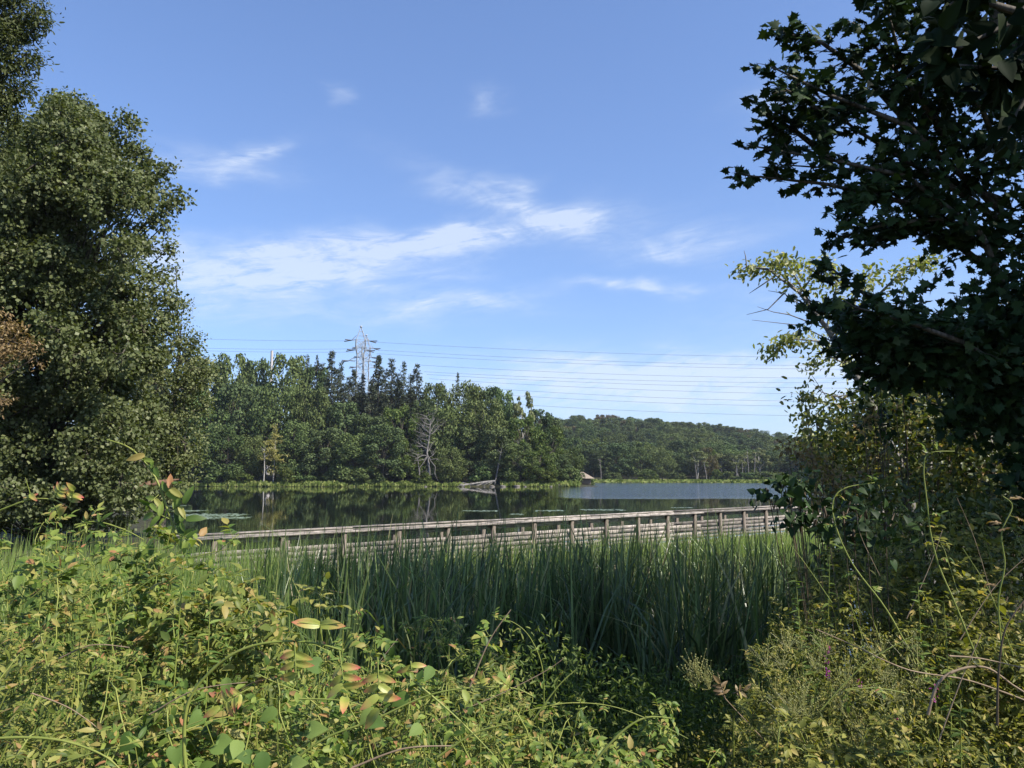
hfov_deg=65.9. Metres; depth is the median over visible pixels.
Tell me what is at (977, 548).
rose cane
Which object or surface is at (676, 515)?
boardwalk
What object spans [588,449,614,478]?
broadleaf tree
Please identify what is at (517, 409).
broadleaf tree
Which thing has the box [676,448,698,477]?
broadleaf tree
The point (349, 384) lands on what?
spruce tree
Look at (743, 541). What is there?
marsh sedge
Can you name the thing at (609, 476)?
marsh bush
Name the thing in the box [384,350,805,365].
power line
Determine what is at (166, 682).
weed plant
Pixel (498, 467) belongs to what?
bare trunk
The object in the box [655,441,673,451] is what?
broadleaf tree
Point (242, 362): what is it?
broadleaf tree
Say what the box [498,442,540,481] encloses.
broadleaf tree
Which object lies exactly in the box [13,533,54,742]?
weed plant
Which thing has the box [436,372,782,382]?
power line
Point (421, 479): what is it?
waterside bush
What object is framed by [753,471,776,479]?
marsh bush
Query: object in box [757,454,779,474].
broadleaf tree
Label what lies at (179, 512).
rose cane
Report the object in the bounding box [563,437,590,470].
broadleaf tree
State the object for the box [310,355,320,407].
spruce tree
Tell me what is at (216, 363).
broadleaf tree
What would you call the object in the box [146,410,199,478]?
broadleaf tree
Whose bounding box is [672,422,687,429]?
broadleaf tree
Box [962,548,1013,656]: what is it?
rose cane
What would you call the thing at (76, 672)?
weed plant
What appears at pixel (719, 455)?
broadleaf tree
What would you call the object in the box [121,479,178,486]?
fallen branch
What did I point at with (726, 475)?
marsh bush
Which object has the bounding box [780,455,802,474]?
broadleaf tree
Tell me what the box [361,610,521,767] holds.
bramble
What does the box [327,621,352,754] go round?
weed plant
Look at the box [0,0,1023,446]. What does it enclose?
sky
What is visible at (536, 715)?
rose cane
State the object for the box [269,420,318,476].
broadleaf tree
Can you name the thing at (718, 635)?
cattails
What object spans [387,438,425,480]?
broadleaf tree
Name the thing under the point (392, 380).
spruce tree
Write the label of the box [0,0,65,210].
willow tree
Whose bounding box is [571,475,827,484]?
marsh grass
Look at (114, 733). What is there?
rose cane
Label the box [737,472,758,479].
marsh bush
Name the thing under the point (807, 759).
rose bush
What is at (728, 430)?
broadleaf tree
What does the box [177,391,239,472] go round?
broadleaf tree
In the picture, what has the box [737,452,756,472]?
broadleaf tree
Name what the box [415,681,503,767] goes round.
rose cane
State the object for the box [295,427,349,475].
broadleaf tree
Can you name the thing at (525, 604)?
dead reeds
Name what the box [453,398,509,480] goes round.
broadleaf tree
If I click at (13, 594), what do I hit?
bramble
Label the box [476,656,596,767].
bramble
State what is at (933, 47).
catalpa tree
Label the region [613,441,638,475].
broadleaf tree
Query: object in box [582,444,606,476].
broadleaf tree
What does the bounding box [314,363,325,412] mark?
spruce tree
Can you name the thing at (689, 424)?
broadleaf tree
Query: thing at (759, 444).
broadleaf tree
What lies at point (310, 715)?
undergrowth
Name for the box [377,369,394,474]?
spruce tree
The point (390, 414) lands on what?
broadleaf tree
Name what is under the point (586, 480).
lakeside hut
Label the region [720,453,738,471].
broadleaf tree
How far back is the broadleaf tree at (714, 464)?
309.90 m
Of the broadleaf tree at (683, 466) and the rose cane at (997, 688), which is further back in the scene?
the broadleaf tree at (683, 466)
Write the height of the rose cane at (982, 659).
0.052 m
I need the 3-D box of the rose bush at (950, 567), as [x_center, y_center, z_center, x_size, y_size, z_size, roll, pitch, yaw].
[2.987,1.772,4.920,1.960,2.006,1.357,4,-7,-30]
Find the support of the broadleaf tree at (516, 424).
on the ground at (148, 521)
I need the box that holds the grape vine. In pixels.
[746,465,923,766]
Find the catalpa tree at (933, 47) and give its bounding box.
[904,0,1023,164]
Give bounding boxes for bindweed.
[119,657,512,767]
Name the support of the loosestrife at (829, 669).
on the ground at (148, 521)
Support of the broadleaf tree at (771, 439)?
on the ground at (148, 521)
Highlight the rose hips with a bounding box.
[676,617,941,767]
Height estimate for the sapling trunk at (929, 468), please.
2.016 m
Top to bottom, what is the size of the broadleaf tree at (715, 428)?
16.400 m
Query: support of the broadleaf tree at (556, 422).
on the ground at (148, 521)
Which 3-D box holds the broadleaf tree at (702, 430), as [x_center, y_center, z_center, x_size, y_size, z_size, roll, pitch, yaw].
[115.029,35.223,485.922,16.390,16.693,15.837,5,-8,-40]
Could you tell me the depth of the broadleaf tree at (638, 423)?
564.69 m
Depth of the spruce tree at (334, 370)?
211.53 m
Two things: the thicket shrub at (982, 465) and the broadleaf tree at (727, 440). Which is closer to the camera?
the thicket shrub at (982, 465)
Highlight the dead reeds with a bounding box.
[242,521,866,717]
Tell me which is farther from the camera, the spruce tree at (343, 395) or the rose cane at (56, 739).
the spruce tree at (343, 395)
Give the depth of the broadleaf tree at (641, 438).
430.68 m
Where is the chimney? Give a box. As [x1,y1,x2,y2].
[265,350,272,474]
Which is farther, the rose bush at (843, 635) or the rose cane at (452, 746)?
the rose bush at (843, 635)
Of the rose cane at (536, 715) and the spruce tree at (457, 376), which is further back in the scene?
the spruce tree at (457, 376)
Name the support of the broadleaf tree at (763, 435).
on the ground at (148, 521)
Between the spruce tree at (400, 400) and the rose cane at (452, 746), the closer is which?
the rose cane at (452, 746)
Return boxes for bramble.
[0,502,161,766]
[0,561,168,767]
[0,575,266,767]
[0,630,185,767]
[12,518,240,766]
[90,654,414,767]
[93,550,351,767]
[225,608,423,767]
[241,620,502,767]
[359,645,552,767]
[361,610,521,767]
[370,670,571,767]
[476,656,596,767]
[563,692,726,767]
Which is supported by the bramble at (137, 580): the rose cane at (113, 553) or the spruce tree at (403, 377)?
the rose cane at (113, 553)
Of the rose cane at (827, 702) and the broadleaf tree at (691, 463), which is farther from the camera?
the broadleaf tree at (691, 463)
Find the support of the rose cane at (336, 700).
attached to the rose cane at (481, 683)
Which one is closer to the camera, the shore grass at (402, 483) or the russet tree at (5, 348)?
the russet tree at (5, 348)
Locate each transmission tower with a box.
[341,326,376,392]
[350,334,380,393]
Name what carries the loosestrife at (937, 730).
on the ground at (148, 521)
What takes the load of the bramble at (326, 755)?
on the ground at (148, 521)
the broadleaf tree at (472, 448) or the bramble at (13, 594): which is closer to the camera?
the bramble at (13, 594)
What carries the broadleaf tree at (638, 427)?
on the ground at (148, 521)
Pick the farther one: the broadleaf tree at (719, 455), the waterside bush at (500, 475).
the broadleaf tree at (719, 455)
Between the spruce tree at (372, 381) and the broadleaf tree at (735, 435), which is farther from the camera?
the broadleaf tree at (735, 435)
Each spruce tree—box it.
[304,355,309,474]
[304,386,331,472]
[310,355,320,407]
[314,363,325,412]
[318,350,339,411]
[332,369,341,407]
[335,362,347,400]
[335,382,358,467]
[340,376,363,465]
[349,368,360,416]
[354,374,371,425]
[354,382,361,415]
[355,355,394,466]
[355,384,378,463]
[358,399,375,463]
[360,393,394,475]
[368,375,379,408]
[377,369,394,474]
[381,358,406,431]
[385,380,413,476]
[389,373,400,426]
[396,361,408,426]
[400,374,419,439]
[403,388,426,476]
[404,363,426,474]
[455,373,460,405]
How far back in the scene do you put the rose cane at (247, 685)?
2.07 m
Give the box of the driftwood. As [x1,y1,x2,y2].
[458,480,494,486]
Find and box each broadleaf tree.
[99,359,178,450]
[128,347,210,456]
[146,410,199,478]
[173,427,228,480]
[177,358,238,432]
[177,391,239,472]
[201,423,254,481]
[209,382,266,468]
[210,352,252,435]
[229,434,268,480]
[235,357,272,458]
[243,382,305,480]
[259,352,317,445]
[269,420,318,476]
[284,387,336,471]
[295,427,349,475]
[299,364,329,412]
[317,400,359,481]
[327,432,378,481]
[346,413,393,474]
[351,393,381,425]
[353,423,412,478]
[379,403,426,480]
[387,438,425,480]
[406,399,444,477]
[417,404,476,482]
[418,381,459,467]
[427,447,468,482]
[436,380,489,451]
[451,426,491,480]
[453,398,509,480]
[458,386,504,466]
[471,427,516,475]
[486,387,519,461]
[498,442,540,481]
[504,414,546,480]
[512,391,534,480]
[521,448,557,479]
[523,409,557,453]
[530,425,563,475]
[539,417,567,454]
[541,454,572,478]
[553,447,586,478]
[561,426,574,435]
[562,430,573,437]
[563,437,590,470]
[565,418,578,431]
[566,415,585,425]
[568,415,584,425]
[575,428,585,437]
[576,421,593,427]
[578,447,604,476]
[580,428,596,440]
[581,438,606,449]
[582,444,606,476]
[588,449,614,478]
[590,435,608,444]
[591,419,607,431]
[596,428,611,432]
[597,423,613,432]
[599,417,621,432]
[603,443,633,476]
[605,423,619,433]
[606,442,633,478]
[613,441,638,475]
[620,420,637,432]
[622,419,635,431]
[625,447,656,477]
[628,433,647,446]
[634,421,646,426]
[634,441,652,468]
[635,445,667,477]
[636,428,658,441]
[637,423,657,432]
[638,441,658,448]
[639,422,653,432]
[645,433,657,442]
[646,417,663,427]
[646,449,678,478]
[652,433,683,445]
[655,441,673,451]
[656,422,676,435]
[664,440,694,462]
[664,452,689,475]
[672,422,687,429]
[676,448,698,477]
[677,427,700,437]
[677,437,705,448]
[678,421,698,434]
[686,450,708,478]
[688,428,709,439]
[690,448,714,478]
[692,443,728,476]
[695,448,719,478]
[698,447,719,478]
[705,437,734,445]
[705,440,722,445]
[711,423,725,434]
[713,453,731,470]
[718,448,760,476]
[720,426,736,435]
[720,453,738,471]
[722,436,735,443]
[729,454,746,475]
[730,444,750,449]
[731,432,743,440]
[737,429,749,437]
[737,437,766,450]
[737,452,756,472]
[742,430,754,435]
[744,450,785,476]
[747,441,767,449]
[748,428,759,436]
[748,448,771,471]
[754,434,767,440]
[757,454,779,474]
[759,430,771,436]
[759,435,773,444]
[766,455,794,476]
[768,431,781,439]
[769,444,797,452]
[780,437,796,444]
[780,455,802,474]
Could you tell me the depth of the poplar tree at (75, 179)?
22.42 m
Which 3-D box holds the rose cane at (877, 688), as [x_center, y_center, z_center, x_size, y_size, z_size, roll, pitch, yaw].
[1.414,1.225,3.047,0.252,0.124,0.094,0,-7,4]
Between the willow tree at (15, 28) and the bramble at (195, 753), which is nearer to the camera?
the bramble at (195, 753)
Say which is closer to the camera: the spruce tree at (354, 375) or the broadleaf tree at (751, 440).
the spruce tree at (354, 375)
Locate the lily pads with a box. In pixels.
[171,505,692,518]
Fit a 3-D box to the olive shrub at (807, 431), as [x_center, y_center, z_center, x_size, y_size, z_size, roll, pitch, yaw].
[4.213,1.897,8.281,2.820,3.925,1.875,0,-7,0]
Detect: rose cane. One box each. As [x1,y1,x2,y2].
[0,478,83,519]
[0,736,119,767]
[30,693,111,739]
[31,552,119,597]
[47,720,202,767]
[57,644,129,659]
[74,511,143,539]
[85,549,144,570]
[106,439,206,554]
[133,548,229,592]
[149,682,246,714]
[182,618,425,767]
[223,677,275,709]
[284,670,532,767]
[298,698,395,721]
[339,657,564,760]
[352,745,450,767]
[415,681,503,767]
[435,725,501,757]
[469,609,510,686]
[491,607,543,734]
[501,694,687,738]
[533,669,575,719]
[590,716,671,767]
[713,672,762,738]
[781,535,831,602]
[816,629,1023,700]
[821,636,911,709]
[823,473,959,709]
[843,682,906,712]
[857,519,879,575]
[906,529,942,618]
[917,441,976,655]
[926,665,1023,715]
[938,633,981,741]
[948,654,1023,667]
[957,499,991,594]
[960,559,1023,639]
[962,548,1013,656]
[984,496,1023,655]
[995,600,1023,725]
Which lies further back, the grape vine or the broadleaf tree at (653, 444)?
the broadleaf tree at (653, 444)
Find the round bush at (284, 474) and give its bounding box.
[275,467,295,482]
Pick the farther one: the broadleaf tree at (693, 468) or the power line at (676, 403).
the broadleaf tree at (693, 468)
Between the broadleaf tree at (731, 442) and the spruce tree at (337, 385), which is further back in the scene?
the broadleaf tree at (731, 442)
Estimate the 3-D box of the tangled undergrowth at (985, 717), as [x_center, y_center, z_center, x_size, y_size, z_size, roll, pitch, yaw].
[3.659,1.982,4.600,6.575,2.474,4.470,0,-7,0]
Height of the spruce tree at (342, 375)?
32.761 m
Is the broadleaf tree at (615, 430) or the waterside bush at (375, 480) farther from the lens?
the broadleaf tree at (615, 430)
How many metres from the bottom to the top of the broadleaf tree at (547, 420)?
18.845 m
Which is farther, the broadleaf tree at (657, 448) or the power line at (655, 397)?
the broadleaf tree at (657, 448)
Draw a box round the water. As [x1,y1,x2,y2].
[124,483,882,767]
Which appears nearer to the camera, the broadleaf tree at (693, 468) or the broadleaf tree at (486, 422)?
the broadleaf tree at (486, 422)
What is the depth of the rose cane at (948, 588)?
3.53 m
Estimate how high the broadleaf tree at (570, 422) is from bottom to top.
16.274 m
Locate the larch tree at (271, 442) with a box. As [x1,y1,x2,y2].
[257,423,289,481]
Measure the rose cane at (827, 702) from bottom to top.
0.286 m
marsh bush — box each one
[602,472,621,479]
[637,471,659,479]
[668,473,686,479]
[710,469,722,478]
[717,471,738,479]
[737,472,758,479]
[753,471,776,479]
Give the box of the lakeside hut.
[581,472,592,484]
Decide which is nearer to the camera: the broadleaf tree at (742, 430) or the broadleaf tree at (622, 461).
the broadleaf tree at (622, 461)
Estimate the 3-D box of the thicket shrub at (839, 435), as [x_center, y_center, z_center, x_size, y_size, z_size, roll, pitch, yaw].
[4.202,1.862,9.298,2.353,4.419,1.884,0,-7,0]
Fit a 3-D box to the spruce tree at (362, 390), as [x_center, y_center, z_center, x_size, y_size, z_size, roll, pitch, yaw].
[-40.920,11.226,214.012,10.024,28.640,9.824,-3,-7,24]
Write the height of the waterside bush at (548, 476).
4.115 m
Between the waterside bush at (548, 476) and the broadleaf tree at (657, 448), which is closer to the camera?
the waterside bush at (548, 476)
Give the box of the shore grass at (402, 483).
[176,479,579,486]
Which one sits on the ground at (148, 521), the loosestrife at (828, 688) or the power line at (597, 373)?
the loosestrife at (828, 688)
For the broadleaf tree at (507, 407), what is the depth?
202.66 m
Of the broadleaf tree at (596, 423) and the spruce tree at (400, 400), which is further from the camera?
the broadleaf tree at (596, 423)
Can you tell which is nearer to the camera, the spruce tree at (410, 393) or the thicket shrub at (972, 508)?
the thicket shrub at (972, 508)
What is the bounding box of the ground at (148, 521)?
[0,433,1023,767]
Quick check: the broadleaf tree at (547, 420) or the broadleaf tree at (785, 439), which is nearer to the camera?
the broadleaf tree at (547, 420)
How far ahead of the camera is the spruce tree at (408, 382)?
216.24 m
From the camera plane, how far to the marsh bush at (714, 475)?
296.71 m
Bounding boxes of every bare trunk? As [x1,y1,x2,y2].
[262,448,266,480]
[494,449,504,484]
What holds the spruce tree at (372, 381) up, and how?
on the ground at (148, 521)
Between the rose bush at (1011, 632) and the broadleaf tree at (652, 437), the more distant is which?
the broadleaf tree at (652, 437)
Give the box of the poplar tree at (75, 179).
[0,85,197,544]
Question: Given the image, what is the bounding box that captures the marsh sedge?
[428,522,836,584]
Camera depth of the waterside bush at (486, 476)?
180.97 m
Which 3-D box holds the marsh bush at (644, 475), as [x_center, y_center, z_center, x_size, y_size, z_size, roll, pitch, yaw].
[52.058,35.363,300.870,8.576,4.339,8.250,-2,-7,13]
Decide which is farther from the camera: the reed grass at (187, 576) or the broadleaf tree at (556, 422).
the broadleaf tree at (556, 422)
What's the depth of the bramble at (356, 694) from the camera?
2.92 m
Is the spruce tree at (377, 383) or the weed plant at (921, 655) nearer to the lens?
the weed plant at (921, 655)
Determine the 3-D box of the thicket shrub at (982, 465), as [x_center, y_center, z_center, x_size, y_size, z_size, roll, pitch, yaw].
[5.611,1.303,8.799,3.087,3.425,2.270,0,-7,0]
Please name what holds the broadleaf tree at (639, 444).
on the ground at (148, 521)
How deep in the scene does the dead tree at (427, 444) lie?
182.54 m
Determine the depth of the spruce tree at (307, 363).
218.07 m
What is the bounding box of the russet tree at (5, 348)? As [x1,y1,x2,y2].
[0,306,51,418]
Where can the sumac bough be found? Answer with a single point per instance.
(798, 454)
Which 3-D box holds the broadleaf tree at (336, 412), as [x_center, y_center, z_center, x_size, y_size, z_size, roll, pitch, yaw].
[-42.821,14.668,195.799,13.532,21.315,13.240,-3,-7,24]
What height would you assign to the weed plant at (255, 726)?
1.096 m
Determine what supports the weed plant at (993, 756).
on the ground at (148, 521)
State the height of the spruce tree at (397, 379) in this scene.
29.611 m
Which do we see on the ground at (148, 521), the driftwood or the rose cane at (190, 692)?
the rose cane at (190, 692)
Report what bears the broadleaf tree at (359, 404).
on the ground at (148, 521)
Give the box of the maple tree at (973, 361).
[719,0,1023,534]
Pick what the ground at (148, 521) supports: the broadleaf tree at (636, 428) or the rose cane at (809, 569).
the broadleaf tree at (636, 428)
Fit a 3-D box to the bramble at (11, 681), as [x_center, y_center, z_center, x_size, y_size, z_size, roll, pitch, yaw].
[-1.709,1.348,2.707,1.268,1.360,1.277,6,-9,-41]
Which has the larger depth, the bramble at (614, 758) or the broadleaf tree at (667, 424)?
the broadleaf tree at (667, 424)
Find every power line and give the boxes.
[380,342,825,357]
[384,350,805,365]
[389,354,777,368]
[426,365,764,377]
[427,374,788,387]
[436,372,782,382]
[440,379,858,394]
[504,389,837,401]
[512,395,828,406]
[533,405,788,415]
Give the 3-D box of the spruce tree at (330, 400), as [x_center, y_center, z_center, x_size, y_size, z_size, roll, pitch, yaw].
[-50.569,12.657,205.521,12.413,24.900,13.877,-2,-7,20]
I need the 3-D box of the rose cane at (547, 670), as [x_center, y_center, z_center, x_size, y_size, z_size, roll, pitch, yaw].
[-0.270,1.135,2.680,0.907,0.401,0.067,0,-7,-3]
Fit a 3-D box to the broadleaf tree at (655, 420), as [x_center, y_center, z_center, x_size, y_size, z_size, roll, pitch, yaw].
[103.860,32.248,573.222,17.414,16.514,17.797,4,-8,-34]
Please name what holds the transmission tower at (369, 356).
on the ground at (148, 521)
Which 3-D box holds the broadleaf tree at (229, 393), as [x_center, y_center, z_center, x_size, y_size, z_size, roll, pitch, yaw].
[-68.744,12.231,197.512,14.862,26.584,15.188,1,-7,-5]
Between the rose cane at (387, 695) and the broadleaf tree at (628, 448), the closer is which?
the rose cane at (387, 695)
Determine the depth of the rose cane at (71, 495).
2.17 m
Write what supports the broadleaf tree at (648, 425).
on the ground at (148, 521)
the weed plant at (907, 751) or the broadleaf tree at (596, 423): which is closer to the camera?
the weed plant at (907, 751)
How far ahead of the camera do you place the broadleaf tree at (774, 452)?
333.84 m
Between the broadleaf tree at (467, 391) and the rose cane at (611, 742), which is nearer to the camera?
the rose cane at (611, 742)
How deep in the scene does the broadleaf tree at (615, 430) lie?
496.52 m
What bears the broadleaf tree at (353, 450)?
on the ground at (148, 521)
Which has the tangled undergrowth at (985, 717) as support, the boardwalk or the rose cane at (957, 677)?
the rose cane at (957, 677)
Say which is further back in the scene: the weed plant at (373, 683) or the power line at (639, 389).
the power line at (639, 389)
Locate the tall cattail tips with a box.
[176,500,817,703]
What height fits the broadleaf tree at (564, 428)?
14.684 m
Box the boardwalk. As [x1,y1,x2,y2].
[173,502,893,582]
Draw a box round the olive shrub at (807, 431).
[776,376,1021,711]
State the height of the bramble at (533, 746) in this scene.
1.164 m
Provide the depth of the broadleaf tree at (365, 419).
191.13 m
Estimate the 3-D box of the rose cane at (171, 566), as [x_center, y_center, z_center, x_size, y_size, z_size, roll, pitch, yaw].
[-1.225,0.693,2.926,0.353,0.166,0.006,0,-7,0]
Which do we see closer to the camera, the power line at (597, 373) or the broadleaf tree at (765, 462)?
the power line at (597, 373)
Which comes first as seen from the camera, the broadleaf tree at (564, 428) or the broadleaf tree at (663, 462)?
the broadleaf tree at (663, 462)
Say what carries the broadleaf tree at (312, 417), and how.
on the ground at (148, 521)
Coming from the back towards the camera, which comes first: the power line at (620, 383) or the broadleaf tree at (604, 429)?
the broadleaf tree at (604, 429)
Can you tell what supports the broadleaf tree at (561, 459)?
on the ground at (148, 521)
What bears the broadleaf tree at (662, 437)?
on the ground at (148, 521)
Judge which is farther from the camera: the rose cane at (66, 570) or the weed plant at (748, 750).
the weed plant at (748, 750)
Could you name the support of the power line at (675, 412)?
attached to the transmission tower at (356, 349)
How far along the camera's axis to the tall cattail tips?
10.45 m
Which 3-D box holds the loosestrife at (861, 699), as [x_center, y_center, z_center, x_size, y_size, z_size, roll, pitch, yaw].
[1.573,1.715,3.533,0.043,0.823,0.022,3,-7,-26]
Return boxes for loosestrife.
[824,653,831,738]
[825,664,832,748]
[826,645,833,729]
[857,678,865,754]
[929,675,940,760]
[934,696,940,767]
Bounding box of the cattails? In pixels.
[194,498,872,767]
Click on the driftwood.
(480, 483)
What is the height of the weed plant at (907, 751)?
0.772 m
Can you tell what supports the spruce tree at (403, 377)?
on the ground at (148, 521)
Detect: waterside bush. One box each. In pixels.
[197,470,234,483]
[227,473,254,483]
[290,467,323,481]
[320,464,358,482]
[349,467,386,484]
[410,472,433,483]
[467,464,501,483]
[495,467,527,481]
[529,469,557,482]
[556,467,582,481]
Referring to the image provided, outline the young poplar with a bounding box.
[128,259,224,536]
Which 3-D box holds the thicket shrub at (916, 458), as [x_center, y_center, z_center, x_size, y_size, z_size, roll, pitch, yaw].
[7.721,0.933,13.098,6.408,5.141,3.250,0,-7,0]
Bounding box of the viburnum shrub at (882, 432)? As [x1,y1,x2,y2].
[835,379,931,696]
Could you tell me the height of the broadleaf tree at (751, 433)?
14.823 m
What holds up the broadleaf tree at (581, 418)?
on the ground at (148, 521)
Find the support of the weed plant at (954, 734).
on the ground at (148, 521)
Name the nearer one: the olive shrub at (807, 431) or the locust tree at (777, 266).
the olive shrub at (807, 431)
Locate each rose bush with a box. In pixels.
[719,622,937,767]
[722,682,965,767]
[728,584,988,767]
[748,700,1023,767]
[774,489,983,765]
[875,506,1023,767]
[904,570,1023,767]
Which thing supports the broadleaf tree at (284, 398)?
on the ground at (148, 521)
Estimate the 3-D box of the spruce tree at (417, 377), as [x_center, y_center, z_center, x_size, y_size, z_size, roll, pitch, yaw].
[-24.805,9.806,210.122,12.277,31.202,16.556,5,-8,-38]
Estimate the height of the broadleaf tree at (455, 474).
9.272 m
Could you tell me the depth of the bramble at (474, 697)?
2.79 m
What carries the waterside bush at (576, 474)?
on the ground at (148, 521)
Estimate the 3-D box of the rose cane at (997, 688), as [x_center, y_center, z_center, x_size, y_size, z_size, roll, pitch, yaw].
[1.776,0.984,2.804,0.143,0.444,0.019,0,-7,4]
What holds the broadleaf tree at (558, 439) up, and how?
on the ground at (148, 521)
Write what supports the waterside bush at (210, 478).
on the ground at (148, 521)
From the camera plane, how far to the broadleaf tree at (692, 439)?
407.15 m
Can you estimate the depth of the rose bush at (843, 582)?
4.90 m
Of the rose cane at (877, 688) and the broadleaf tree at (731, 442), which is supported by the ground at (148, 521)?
the broadleaf tree at (731, 442)
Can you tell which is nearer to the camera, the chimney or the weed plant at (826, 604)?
the weed plant at (826, 604)
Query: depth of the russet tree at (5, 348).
19.22 m
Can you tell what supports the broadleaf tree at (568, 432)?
on the ground at (148, 521)
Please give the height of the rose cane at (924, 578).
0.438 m
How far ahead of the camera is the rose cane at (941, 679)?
2.89 m
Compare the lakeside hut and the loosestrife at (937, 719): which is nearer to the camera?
the loosestrife at (937, 719)
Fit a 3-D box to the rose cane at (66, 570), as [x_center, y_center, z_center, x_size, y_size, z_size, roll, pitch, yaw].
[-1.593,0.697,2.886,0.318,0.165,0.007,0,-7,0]
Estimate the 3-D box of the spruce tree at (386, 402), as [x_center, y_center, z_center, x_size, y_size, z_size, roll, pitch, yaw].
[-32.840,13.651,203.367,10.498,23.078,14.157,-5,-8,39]
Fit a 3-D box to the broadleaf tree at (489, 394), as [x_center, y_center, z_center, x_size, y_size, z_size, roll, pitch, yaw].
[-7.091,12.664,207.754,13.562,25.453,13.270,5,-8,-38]
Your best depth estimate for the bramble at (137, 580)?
3.33 m
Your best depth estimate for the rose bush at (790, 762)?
3.46 m
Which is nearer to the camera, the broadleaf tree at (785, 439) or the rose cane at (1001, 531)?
the rose cane at (1001, 531)
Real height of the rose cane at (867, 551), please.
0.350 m
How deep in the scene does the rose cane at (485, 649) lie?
2.23 m
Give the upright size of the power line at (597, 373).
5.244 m
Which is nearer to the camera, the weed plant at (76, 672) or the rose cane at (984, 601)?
the weed plant at (76, 672)
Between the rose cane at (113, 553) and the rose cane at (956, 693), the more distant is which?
the rose cane at (113, 553)
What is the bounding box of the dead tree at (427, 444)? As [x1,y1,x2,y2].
[407,405,445,477]
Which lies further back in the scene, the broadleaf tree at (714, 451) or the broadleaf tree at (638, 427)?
the broadleaf tree at (638, 427)
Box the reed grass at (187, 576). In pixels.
[0,521,375,767]
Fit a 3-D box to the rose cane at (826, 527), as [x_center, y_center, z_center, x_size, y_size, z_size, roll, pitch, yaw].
[1.824,0.998,3.820,0.616,1.124,0.111,0,-7,0]
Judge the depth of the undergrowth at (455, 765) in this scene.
4.50 m
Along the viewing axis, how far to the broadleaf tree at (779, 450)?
373.44 m
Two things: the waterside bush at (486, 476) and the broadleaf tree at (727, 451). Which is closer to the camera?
the waterside bush at (486, 476)
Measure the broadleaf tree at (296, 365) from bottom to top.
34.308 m
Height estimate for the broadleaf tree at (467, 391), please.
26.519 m
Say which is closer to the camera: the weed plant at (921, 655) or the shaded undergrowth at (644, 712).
the weed plant at (921, 655)
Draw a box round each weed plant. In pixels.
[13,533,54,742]
[45,626,93,765]
[89,568,130,767]
[151,550,197,760]
[194,592,223,754]
[244,656,267,756]
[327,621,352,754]
[360,634,379,767]
[476,701,487,767]
[739,737,759,767]
[787,576,815,739]
[801,613,823,759]
[814,538,839,740]
[897,739,911,767]
[909,581,938,739]
[931,599,963,740]
[947,699,973,767]
[980,738,1002,767]
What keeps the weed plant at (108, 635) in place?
on the ground at (148, 521)
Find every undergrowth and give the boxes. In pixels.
[1,703,646,767]
[2,679,409,767]
[389,607,1016,767]
[615,573,1023,767]
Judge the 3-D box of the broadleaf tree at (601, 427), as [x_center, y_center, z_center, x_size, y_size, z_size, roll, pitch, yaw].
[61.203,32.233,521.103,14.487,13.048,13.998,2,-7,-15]
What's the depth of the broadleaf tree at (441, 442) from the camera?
190.70 m
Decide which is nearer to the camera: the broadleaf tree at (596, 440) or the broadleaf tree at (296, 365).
the broadleaf tree at (296, 365)
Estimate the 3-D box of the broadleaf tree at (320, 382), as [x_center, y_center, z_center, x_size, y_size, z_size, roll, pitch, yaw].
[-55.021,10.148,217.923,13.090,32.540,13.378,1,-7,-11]
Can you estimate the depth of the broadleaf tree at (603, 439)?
407.93 m
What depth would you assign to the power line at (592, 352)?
303.31 m
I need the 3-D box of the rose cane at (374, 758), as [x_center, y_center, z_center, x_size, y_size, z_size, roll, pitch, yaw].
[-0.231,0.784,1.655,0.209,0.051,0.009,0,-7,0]
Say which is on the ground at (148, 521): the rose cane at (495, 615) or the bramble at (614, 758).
the bramble at (614, 758)
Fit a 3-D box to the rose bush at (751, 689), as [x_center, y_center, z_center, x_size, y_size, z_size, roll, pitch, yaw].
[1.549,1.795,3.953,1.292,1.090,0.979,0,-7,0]
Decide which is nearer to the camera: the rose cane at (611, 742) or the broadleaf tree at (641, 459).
the rose cane at (611, 742)
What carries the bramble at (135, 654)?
on the ground at (148, 521)
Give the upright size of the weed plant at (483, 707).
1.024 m
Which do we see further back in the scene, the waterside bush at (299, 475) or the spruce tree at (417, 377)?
the spruce tree at (417, 377)
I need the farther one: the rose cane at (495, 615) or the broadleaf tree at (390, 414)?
the broadleaf tree at (390, 414)
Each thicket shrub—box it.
[786,302,1023,583]
[795,385,951,680]
[808,466,1023,751]
[876,381,1023,621]
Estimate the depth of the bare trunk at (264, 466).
180.88 m
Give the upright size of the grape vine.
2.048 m
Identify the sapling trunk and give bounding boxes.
[927,396,933,542]
[989,436,994,530]
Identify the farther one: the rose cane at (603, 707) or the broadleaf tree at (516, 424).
the broadleaf tree at (516, 424)
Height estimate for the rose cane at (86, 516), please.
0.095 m
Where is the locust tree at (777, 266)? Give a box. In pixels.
[725,246,943,583]
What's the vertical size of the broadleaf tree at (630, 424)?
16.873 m
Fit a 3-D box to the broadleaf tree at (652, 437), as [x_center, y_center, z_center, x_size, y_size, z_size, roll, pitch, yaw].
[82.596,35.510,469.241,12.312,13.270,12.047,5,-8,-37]
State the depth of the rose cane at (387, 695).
1.68 m
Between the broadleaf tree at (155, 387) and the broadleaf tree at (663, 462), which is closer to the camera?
the broadleaf tree at (155, 387)
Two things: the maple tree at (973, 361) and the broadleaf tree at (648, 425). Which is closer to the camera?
the maple tree at (973, 361)
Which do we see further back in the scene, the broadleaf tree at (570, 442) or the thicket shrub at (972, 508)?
the broadleaf tree at (570, 442)
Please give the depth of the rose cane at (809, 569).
4.06 m
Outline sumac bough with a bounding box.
[773,406,901,761]
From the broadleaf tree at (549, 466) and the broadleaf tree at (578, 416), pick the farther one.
the broadleaf tree at (578, 416)
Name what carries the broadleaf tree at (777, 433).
on the ground at (148, 521)

